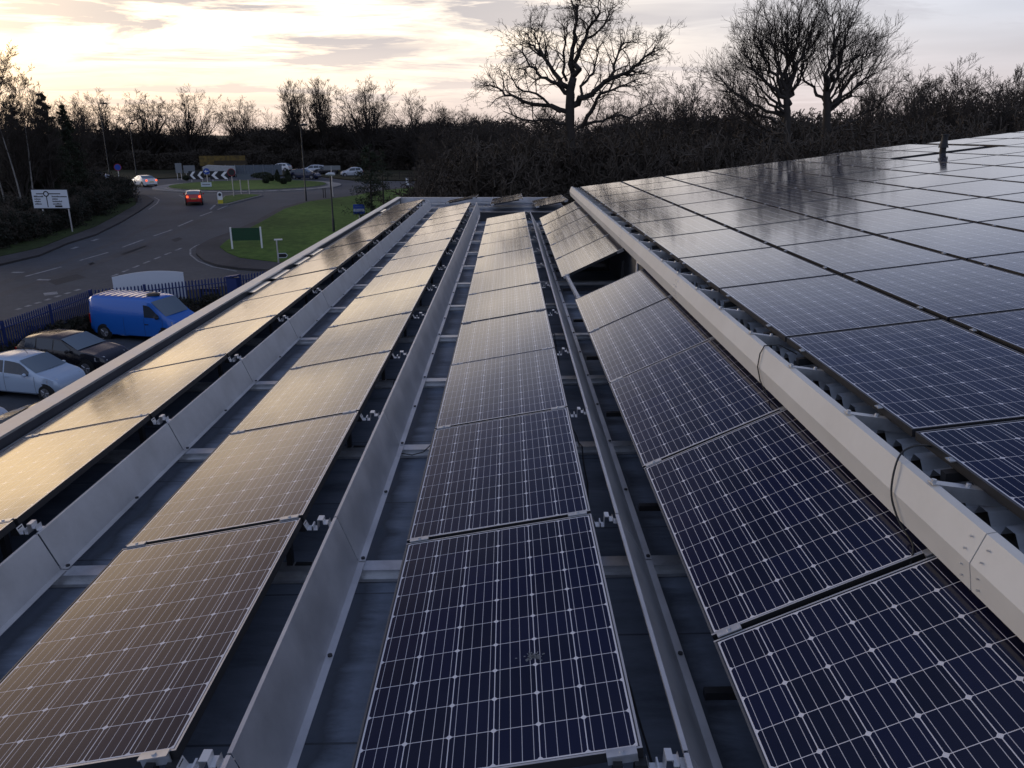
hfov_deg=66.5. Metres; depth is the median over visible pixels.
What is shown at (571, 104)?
oak tree
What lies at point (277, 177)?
shrub
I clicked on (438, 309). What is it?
wind deflector
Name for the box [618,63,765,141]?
bare tree
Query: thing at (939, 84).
bare tree
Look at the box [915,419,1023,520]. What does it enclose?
solar panel
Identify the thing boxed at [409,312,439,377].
wind deflector
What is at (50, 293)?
road marking
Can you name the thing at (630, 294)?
solar panel
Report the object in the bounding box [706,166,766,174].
solar panel
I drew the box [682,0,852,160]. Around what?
bare tree
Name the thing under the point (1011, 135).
solar panel
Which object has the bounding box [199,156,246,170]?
hoarding
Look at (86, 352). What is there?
car
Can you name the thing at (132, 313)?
van
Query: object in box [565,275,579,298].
joining rail
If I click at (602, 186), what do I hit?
solar panel
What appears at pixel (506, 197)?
solar panel
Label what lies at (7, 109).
birch tree
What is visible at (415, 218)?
wind deflector
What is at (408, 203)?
solar panel
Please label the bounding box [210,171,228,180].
chevron sign
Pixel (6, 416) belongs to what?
car
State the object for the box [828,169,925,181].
solar panel
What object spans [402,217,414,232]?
wind deflector
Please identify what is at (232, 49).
sky
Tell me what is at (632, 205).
solar panel
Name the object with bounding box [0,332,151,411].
car park
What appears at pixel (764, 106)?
bare tree
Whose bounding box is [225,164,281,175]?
hoarding
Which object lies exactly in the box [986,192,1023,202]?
solar panel
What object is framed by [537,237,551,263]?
wind deflector
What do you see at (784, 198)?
solar panel
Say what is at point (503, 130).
bare tree
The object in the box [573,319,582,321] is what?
panel stand
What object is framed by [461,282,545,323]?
solar panel
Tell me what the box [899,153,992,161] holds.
solar panel
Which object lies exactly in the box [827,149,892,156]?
solar panel
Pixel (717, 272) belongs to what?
solar panel
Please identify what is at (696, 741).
wind deflector
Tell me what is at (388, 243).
wind deflector
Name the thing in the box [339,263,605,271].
mounting rail
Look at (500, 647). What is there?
solar panel
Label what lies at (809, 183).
solar panel
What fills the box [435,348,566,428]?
solar panel
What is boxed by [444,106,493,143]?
bare tree
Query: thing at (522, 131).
bare tree
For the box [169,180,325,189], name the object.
traffic island grass
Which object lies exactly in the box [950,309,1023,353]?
solar panel
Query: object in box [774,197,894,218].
solar panel
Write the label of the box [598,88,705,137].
bare tree
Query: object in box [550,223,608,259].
solar panel
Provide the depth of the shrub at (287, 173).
115.94 m
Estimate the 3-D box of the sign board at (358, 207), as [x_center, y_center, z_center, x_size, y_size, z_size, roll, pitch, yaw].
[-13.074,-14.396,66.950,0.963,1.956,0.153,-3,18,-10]
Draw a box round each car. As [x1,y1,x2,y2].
[0,349,84,399]
[0,400,41,423]
[0,407,7,414]
[15,329,127,374]
[131,175,156,186]
[183,190,203,204]
[275,163,291,170]
[290,169,320,179]
[301,165,323,170]
[313,165,338,173]
[340,167,362,175]
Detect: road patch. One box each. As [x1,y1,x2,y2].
[0,214,211,296]
[0,221,161,284]
[50,274,84,284]
[122,246,150,255]
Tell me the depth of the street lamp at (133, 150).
122.37 m
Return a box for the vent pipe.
[938,134,948,153]
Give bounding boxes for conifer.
[341,143,388,218]
[374,149,393,202]
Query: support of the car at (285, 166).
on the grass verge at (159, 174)
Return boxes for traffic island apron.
[152,180,340,192]
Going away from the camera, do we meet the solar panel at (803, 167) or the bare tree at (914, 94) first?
the solar panel at (803, 167)
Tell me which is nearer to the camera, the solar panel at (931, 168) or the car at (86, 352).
the solar panel at (931, 168)
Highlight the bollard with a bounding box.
[217,192,222,203]
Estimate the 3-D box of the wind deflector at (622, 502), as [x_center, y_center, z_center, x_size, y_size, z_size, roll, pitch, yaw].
[0.647,0.562,4.971,0.207,0.277,1.660,0,18,0]
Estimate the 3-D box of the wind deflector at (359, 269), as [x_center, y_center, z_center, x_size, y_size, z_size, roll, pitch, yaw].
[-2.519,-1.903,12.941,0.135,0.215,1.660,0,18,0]
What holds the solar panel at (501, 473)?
on the support bracket at (599, 523)
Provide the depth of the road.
58.40 m
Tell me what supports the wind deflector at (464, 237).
on the mounting rail at (448, 254)
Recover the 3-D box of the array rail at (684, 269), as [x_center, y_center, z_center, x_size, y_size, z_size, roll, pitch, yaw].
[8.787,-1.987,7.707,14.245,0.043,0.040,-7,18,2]
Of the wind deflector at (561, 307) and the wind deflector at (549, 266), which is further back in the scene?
the wind deflector at (549, 266)
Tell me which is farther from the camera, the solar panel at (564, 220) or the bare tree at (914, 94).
the bare tree at (914, 94)
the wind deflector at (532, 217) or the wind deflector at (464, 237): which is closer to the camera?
the wind deflector at (464, 237)
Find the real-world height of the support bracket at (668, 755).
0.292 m
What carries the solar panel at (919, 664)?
on the building
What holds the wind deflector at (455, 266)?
on the mounting rail at (560, 283)
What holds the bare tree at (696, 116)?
on the ground at (233, 176)
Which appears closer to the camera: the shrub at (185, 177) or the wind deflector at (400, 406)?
the wind deflector at (400, 406)
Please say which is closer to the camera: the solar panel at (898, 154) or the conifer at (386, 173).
the solar panel at (898, 154)
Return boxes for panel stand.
[556,258,609,271]
[562,261,624,290]
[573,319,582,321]
[586,356,598,359]
[606,411,621,416]
[638,503,660,510]
[703,686,736,699]
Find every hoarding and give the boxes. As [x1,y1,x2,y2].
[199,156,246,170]
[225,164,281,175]
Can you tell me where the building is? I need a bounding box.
[0,147,1023,767]
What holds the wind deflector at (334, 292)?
on the mounting rail at (560, 283)
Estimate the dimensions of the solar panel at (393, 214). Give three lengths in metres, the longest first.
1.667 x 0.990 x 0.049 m
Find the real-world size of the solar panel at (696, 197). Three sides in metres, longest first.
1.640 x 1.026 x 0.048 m
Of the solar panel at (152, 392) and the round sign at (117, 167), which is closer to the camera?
the solar panel at (152, 392)
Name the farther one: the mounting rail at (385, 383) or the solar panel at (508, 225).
the solar panel at (508, 225)
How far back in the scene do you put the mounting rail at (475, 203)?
26.44 m
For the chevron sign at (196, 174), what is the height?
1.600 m
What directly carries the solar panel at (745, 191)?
on the array rail
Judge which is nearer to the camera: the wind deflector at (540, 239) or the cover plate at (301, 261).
the cover plate at (301, 261)
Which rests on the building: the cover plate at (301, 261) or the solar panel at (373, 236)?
the cover plate at (301, 261)
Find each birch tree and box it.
[0,39,36,197]
[0,62,29,202]
[0,63,60,188]
[0,66,22,201]
[0,72,27,153]
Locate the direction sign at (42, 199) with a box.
[30,189,72,231]
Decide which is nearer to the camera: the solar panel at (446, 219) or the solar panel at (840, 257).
the solar panel at (840, 257)
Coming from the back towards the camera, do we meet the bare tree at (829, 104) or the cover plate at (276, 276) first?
the bare tree at (829, 104)
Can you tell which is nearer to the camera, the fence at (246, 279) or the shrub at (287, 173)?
the fence at (246, 279)
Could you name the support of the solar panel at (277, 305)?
on the support bracket at (271, 325)
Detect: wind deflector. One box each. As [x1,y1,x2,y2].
[0,535,65,635]
[36,423,187,568]
[166,361,255,449]
[221,755,237,767]
[227,517,364,767]
[240,320,300,381]
[288,292,331,337]
[321,271,353,306]
[334,411,403,561]
[346,255,371,284]
[365,243,386,266]
[379,232,397,252]
[382,351,425,444]
[392,224,406,241]
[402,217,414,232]
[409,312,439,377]
[410,211,421,224]
[417,205,426,217]
[424,201,432,212]
[427,285,449,334]
[439,265,457,304]
[448,250,463,282]
[455,238,467,264]
[460,228,471,251]
[465,220,474,240]
[469,213,476,231]
[472,207,479,223]
[475,202,480,216]
[530,212,539,230]
[532,219,542,239]
[534,227,546,250]
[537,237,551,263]
[540,249,556,280]
[545,264,564,302]
[550,283,574,332]
[558,310,589,375]
[569,349,611,442]
[586,408,651,558]
[615,514,722,767]
[684,753,697,767]
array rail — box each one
[681,267,690,272]
[724,301,736,307]
[796,357,813,365]
[940,468,969,482]
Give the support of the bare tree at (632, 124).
on the ground at (233, 176)
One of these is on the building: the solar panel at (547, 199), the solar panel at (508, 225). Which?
the solar panel at (547, 199)
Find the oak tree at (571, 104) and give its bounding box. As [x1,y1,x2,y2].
[462,0,686,171]
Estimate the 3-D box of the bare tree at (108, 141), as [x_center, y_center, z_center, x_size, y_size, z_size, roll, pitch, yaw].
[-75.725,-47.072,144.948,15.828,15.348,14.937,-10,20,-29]
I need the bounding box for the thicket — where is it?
[361,90,1023,210]
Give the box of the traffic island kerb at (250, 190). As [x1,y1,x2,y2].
[167,183,327,190]
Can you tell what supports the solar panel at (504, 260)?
on the support bracket
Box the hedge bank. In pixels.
[0,161,141,248]
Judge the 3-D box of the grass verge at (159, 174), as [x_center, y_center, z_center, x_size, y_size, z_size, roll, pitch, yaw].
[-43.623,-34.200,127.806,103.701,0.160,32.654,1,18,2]
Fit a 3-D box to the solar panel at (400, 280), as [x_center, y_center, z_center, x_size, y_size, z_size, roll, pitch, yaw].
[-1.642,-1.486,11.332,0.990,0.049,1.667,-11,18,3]
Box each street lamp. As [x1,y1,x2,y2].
[99,102,109,172]
[129,123,136,175]
[300,123,306,200]
[325,172,334,231]
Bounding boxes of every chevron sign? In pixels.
[188,171,203,181]
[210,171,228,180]
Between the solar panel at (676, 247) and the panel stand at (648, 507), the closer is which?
the panel stand at (648, 507)
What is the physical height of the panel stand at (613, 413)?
0.440 m
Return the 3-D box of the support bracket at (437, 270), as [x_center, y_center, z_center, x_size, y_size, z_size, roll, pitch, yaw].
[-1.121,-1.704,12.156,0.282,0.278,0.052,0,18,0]
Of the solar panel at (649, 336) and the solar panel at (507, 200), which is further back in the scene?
the solar panel at (507, 200)
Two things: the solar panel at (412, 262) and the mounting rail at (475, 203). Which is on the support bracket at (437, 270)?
the solar panel at (412, 262)
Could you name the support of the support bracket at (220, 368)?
attached to the mounting rail at (385, 383)
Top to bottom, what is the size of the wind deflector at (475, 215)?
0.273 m
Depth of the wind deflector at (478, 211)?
22.46 m
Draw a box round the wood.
[0,107,897,169]
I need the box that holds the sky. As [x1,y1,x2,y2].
[0,0,1023,134]
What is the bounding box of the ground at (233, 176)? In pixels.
[5,135,420,321]
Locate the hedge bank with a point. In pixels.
(19, 221)
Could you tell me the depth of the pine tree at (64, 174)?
75.40 m
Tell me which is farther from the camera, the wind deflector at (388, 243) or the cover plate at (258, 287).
the wind deflector at (388, 243)
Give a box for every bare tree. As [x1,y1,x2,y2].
[0,88,64,206]
[5,86,72,188]
[50,98,109,179]
[52,93,119,158]
[56,88,142,169]
[93,90,197,156]
[147,83,230,153]
[208,96,273,154]
[256,78,319,152]
[292,76,356,151]
[324,73,397,151]
[368,90,455,166]
[402,121,466,193]
[423,106,463,153]
[438,113,513,153]
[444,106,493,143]
[475,108,544,146]
[480,110,582,149]
[516,103,564,145]
[553,106,627,152]
[577,93,640,137]
[587,102,681,156]
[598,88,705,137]
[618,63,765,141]
[621,95,701,144]
[657,96,764,149]
[671,77,791,144]
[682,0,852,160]
[760,0,942,146]
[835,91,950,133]
[841,76,902,137]
[849,64,969,134]
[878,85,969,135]
[880,52,1023,127]
[884,74,972,118]
[903,80,1023,129]
[934,72,1019,113]
[936,80,1023,134]
[978,62,1023,126]
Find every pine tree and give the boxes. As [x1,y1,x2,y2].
[2,114,46,198]
[28,91,82,191]
[55,103,94,188]
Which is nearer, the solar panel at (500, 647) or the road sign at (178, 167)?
the solar panel at (500, 647)
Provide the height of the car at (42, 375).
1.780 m
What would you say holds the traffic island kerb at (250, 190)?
on the traffic island apron
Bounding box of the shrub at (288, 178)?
[285,175,291,181]
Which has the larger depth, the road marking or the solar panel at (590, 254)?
the road marking
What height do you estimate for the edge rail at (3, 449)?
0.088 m
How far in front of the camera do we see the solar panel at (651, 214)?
12.12 m
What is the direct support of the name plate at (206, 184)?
on the traffic island apron
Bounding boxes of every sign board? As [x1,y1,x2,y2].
[112,271,185,297]
[229,227,262,248]
[353,204,364,217]
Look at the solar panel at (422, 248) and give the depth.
14.46 m
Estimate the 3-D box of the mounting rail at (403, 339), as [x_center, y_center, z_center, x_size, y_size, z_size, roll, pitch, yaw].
[-1.018,-0.516,8.983,5.380,0.142,0.135,0,18,0]
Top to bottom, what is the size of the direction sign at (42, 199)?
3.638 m
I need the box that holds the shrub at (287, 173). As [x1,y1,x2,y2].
[284,169,290,176]
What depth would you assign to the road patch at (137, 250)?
56.57 m
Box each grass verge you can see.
[0,198,135,255]
[0,284,242,342]
[103,170,428,180]
[220,187,412,261]
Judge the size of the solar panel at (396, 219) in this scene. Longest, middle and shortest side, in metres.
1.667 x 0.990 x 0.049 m
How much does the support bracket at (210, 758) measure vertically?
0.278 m
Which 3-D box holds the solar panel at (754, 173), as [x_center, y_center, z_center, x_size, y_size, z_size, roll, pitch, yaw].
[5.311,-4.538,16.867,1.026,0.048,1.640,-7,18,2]
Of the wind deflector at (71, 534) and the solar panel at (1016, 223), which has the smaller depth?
the wind deflector at (71, 534)
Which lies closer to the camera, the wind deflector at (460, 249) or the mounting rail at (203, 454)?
the mounting rail at (203, 454)
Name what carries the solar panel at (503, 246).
on the support bracket
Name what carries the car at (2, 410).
on the car park
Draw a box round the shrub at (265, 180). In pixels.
[262,177,268,182]
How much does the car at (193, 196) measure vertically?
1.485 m
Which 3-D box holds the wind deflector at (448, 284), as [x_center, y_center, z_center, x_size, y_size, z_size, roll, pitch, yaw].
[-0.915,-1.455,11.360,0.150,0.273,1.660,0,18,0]
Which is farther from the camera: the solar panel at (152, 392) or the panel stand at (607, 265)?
the panel stand at (607, 265)
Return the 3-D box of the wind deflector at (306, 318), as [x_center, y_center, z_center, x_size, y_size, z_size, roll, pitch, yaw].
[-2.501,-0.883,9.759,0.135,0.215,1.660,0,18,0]
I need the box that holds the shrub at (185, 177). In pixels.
[182,175,188,180]
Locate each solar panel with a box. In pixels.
[0,415,150,524]
[0,518,302,767]
[0,520,15,538]
[25,354,226,437]
[126,411,359,547]
[128,315,276,372]
[194,288,311,330]
[230,351,391,433]
[243,268,337,300]
[277,252,356,278]
[290,312,411,368]
[304,240,372,261]
[325,230,384,248]
[328,285,426,327]
[342,222,395,237]
[351,514,643,767]
[356,265,436,297]
[357,215,404,228]
[368,209,411,221]
[375,250,444,276]
[379,203,418,214]
[387,199,423,209]
[391,238,451,259]
[403,228,456,246]
[407,407,590,542]
[413,220,461,235]
[420,213,464,227]
[428,207,467,219]
[434,202,470,213]
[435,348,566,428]
[445,195,478,203]
[451,309,554,364]
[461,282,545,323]
[468,262,539,294]
[473,248,535,273]
[477,236,532,257]
[480,226,529,244]
[483,218,527,233]
[485,211,525,225]
[490,196,522,205]
[492,193,521,200]
[532,195,563,204]
[534,197,567,207]
[540,201,580,225]
[543,207,588,233]
[546,214,597,245]
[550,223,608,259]
[555,234,624,278]
[575,268,671,333]
[580,182,628,192]
[587,186,640,198]
[589,296,713,382]
[595,191,655,205]
[604,197,672,214]
[609,338,784,470]
[616,205,696,225]
[622,176,673,186]
[631,215,728,240]
[632,180,690,191]
[644,408,933,640]
[645,185,711,198]
[651,229,771,261]
[660,190,737,205]
[664,171,721,180]
[678,175,742,184]
[678,198,769,215]
[679,247,835,291]
[695,179,768,190]
[702,206,811,229]
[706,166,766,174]
[714,555,1023,767]
[716,184,800,197]
[720,274,938,341]
[724,169,790,178]
[734,218,871,248]
[741,190,841,206]
[746,172,824,183]
[749,160,810,168]
[770,163,841,171]
[772,176,862,189]
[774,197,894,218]
[778,235,959,276]
[787,319,1023,436]
[791,155,856,162]
[797,166,880,176]
[804,182,913,197]
[817,157,894,165]
[818,208,971,235]
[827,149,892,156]
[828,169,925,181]
[843,259,1023,321]
[846,189,980,208]
[848,159,936,169]
[857,150,935,158]
[868,174,986,188]
[870,144,938,150]
[878,223,1023,260]
[885,162,988,173]
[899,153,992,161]
[901,145,985,153]
[902,198,1023,222]
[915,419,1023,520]
[919,179,1023,197]
[926,138,1007,145]
[932,166,1023,179]
[944,155,1023,165]
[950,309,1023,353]
[951,146,1023,154]
[964,138,1023,146]
[968,252,1023,275]
[972,132,1023,138]
[979,216,1023,231]
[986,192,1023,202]
[992,175,1023,182]
[996,162,1023,167]
[1001,152,1023,155]
[1002,143,1023,146]
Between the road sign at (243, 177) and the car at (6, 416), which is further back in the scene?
the road sign at (243, 177)
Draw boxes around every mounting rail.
[49,555,686,587]
[96,441,636,463]
[186,375,608,391]
[243,333,590,345]
[283,303,577,313]
[313,280,616,289]
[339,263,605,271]
[354,250,552,257]
[370,240,548,245]
[380,230,544,235]
[390,223,541,227]
[399,218,479,220]
[407,210,554,214]
[413,205,561,209]
[419,201,531,204]
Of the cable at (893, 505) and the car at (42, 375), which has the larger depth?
the car at (42, 375)
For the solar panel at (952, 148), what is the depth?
16.84 m
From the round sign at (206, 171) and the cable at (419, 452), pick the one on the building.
the cable at (419, 452)
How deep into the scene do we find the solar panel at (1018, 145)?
15.70 m
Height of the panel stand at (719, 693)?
0.440 m
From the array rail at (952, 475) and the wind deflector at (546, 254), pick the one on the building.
the array rail at (952, 475)
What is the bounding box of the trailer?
[202,165,235,173]
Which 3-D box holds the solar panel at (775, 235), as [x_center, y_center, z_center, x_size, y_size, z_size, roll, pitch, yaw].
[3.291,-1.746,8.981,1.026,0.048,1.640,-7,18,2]
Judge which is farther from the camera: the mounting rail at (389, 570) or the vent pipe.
the vent pipe
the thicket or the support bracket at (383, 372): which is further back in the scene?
the thicket
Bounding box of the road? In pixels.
[0,176,426,328]
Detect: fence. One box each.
[0,290,91,349]
[89,276,227,307]
[239,270,268,285]
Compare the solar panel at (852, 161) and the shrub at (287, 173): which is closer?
the solar panel at (852, 161)
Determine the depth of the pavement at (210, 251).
54.68 m
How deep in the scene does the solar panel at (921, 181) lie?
11.98 m
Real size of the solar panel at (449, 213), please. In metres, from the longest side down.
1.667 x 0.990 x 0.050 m
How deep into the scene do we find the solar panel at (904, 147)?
18.72 m
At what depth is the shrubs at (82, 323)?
36.19 m
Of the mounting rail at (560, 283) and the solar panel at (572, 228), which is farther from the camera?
the solar panel at (572, 228)
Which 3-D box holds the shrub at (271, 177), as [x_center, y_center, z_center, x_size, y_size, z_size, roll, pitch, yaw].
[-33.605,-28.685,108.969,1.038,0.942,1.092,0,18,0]
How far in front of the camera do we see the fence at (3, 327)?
34.17 m
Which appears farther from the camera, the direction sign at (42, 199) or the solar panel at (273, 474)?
the direction sign at (42, 199)
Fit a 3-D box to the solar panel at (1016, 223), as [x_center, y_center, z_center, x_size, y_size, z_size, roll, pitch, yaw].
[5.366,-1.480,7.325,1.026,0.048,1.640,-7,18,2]
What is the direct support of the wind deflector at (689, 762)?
on the rail
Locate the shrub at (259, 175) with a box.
[251,172,271,178]
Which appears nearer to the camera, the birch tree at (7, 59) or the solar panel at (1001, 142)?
the solar panel at (1001, 142)
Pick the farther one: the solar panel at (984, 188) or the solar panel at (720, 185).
the solar panel at (720, 185)
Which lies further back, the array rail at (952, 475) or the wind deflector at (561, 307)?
the wind deflector at (561, 307)
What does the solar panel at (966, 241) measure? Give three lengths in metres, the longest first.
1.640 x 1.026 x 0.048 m
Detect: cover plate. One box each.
[247,282,269,292]
[270,270,288,278]
[293,257,309,264]
[309,249,322,254]
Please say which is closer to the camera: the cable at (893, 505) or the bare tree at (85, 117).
the cable at (893, 505)
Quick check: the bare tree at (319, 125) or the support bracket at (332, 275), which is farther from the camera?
the bare tree at (319, 125)
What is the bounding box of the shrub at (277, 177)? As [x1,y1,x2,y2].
[274,169,280,181]
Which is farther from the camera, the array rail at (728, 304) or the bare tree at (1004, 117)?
the bare tree at (1004, 117)
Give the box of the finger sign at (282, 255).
[274,239,287,262]
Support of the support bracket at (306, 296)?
attached to the mounting rail at (425, 308)
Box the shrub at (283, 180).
[280,177,286,183]
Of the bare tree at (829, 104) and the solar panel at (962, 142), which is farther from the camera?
the bare tree at (829, 104)
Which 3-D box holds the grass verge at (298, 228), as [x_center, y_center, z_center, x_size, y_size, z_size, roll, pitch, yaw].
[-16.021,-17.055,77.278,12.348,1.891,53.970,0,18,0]
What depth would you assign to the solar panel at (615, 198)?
15.32 m
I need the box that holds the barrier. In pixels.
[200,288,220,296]
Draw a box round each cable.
[401,444,430,454]
[542,288,652,762]
[757,344,796,395]
[890,444,930,564]
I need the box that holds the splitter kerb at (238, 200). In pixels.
[216,194,262,204]
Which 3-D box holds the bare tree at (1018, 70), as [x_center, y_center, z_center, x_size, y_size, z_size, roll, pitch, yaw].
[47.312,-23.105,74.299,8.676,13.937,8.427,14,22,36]
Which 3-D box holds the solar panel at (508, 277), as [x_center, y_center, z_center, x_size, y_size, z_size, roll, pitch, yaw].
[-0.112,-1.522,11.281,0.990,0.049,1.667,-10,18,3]
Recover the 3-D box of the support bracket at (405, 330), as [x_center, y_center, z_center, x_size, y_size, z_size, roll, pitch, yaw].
[-1.103,-0.685,8.975,0.282,0.278,0.052,0,18,0]
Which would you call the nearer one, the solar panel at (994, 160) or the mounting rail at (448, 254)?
the solar panel at (994, 160)
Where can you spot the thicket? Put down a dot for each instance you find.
(528, 167)
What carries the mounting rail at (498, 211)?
on the building
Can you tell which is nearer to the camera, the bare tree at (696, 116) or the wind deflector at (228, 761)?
the wind deflector at (228, 761)
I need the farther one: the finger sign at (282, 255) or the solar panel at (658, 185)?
the finger sign at (282, 255)
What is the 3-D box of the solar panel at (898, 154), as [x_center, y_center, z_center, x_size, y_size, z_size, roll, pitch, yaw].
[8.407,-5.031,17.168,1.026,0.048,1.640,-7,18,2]
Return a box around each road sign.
[175,163,181,178]
[183,165,194,174]
[237,174,250,193]
[324,166,340,196]
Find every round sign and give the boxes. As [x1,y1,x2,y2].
[114,164,120,175]
[203,168,209,181]
[227,168,234,195]
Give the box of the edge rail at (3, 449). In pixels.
[0,201,399,451]
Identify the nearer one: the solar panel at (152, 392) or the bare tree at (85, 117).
the solar panel at (152, 392)
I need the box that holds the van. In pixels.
[89,289,194,338]
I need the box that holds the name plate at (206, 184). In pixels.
[201,182,211,186]
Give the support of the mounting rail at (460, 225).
on the building
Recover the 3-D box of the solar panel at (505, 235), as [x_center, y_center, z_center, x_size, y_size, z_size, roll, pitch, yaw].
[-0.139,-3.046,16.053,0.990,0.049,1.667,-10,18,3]
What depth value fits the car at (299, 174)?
116.41 m
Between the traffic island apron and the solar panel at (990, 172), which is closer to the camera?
the solar panel at (990, 172)
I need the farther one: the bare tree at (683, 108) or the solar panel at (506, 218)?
the bare tree at (683, 108)
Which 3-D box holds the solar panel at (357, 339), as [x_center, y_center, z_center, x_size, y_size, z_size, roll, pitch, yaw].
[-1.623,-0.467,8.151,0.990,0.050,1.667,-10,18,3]
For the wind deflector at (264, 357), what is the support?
on the mounting rail at (403, 339)
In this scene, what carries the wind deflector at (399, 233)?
on the mounting rail at (472, 242)
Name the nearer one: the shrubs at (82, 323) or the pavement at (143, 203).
the shrubs at (82, 323)
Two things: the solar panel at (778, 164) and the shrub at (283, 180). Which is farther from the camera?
the shrub at (283, 180)
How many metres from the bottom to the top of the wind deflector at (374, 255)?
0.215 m
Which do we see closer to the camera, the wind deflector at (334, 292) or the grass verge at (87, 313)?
the wind deflector at (334, 292)
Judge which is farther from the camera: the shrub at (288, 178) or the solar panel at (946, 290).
the shrub at (288, 178)
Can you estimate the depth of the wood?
145.56 m
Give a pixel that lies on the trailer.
(217, 168)
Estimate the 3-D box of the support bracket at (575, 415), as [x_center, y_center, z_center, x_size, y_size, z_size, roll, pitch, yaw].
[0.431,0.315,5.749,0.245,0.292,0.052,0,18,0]
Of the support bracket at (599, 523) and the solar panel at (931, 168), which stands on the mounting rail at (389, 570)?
the support bracket at (599, 523)
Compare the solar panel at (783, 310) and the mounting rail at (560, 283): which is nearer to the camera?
the solar panel at (783, 310)
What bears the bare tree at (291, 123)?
on the ground at (233, 176)
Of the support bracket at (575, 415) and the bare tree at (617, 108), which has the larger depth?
the bare tree at (617, 108)
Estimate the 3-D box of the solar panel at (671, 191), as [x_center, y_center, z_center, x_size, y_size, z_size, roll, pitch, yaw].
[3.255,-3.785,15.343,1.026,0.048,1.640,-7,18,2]
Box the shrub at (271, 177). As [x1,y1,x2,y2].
[268,175,273,180]
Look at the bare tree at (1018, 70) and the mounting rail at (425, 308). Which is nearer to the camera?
the mounting rail at (425, 308)
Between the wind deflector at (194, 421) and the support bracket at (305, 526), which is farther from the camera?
the wind deflector at (194, 421)
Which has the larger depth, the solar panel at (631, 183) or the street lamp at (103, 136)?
the street lamp at (103, 136)
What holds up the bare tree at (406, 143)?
on the ground at (233, 176)
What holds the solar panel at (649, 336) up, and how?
on the building
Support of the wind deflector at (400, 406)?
on the mounting rail at (385, 383)
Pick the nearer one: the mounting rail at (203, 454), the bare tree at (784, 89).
the mounting rail at (203, 454)
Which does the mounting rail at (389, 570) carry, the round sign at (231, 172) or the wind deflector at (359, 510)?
the wind deflector at (359, 510)
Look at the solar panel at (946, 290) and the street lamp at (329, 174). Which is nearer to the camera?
the solar panel at (946, 290)
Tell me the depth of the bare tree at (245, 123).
154.57 m
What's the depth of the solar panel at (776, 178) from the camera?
15.22 m
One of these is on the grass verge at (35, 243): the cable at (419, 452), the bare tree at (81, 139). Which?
the bare tree at (81, 139)
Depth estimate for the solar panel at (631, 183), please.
18.48 m
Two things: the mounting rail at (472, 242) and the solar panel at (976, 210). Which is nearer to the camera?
the solar panel at (976, 210)
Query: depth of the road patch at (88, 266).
53.28 m
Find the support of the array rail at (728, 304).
on the building
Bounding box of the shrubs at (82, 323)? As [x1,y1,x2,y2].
[0,292,226,351]
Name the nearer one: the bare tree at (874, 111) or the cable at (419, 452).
the cable at (419, 452)
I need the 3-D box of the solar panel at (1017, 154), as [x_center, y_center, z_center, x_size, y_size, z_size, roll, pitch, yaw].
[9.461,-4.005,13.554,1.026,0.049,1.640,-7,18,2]
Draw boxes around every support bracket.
[0,520,43,559]
[138,414,170,443]
[144,749,234,767]
[218,354,241,377]
[269,315,289,334]
[286,515,330,565]
[305,288,320,304]
[331,268,345,281]
[347,410,379,447]
[381,351,407,379]
[404,312,424,336]
[419,285,436,305]
[431,265,445,283]
[569,407,586,416]
[592,512,616,526]
[612,748,686,767]
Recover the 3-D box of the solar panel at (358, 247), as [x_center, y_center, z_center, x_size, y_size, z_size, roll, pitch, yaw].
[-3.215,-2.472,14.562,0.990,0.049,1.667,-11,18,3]
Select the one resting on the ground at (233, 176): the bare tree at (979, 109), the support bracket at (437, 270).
the bare tree at (979, 109)
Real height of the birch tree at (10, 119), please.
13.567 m
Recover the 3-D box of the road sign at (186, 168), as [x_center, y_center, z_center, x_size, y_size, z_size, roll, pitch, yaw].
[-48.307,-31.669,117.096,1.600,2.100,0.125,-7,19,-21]
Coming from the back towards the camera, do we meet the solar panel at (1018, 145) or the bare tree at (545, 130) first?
the bare tree at (545, 130)
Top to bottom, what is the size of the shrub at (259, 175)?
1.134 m
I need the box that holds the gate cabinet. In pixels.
[225,274,240,292]
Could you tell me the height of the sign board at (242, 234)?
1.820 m
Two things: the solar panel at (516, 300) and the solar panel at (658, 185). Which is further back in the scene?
the solar panel at (658, 185)
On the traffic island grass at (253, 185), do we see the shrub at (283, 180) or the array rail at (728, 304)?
the shrub at (283, 180)
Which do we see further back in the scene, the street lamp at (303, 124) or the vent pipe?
the street lamp at (303, 124)
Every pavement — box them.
[0,194,153,265]
[196,186,413,270]
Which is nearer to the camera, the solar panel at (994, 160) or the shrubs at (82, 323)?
the solar panel at (994, 160)
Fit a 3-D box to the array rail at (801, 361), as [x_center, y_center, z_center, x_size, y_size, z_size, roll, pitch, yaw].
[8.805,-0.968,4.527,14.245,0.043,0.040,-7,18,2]
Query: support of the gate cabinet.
on the car park
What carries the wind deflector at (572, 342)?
on the mounting rail at (403, 339)
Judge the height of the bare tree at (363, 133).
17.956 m
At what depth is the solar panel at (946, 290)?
5.76 m
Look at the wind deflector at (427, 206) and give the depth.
24.04 m
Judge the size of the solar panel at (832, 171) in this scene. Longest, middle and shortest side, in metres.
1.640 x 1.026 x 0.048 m
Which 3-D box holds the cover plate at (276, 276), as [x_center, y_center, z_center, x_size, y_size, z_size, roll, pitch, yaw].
[-3.754,-1.779,12.658,0.100,0.006,0.840,0,18,0]
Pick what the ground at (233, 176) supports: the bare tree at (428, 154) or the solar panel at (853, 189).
the bare tree at (428, 154)

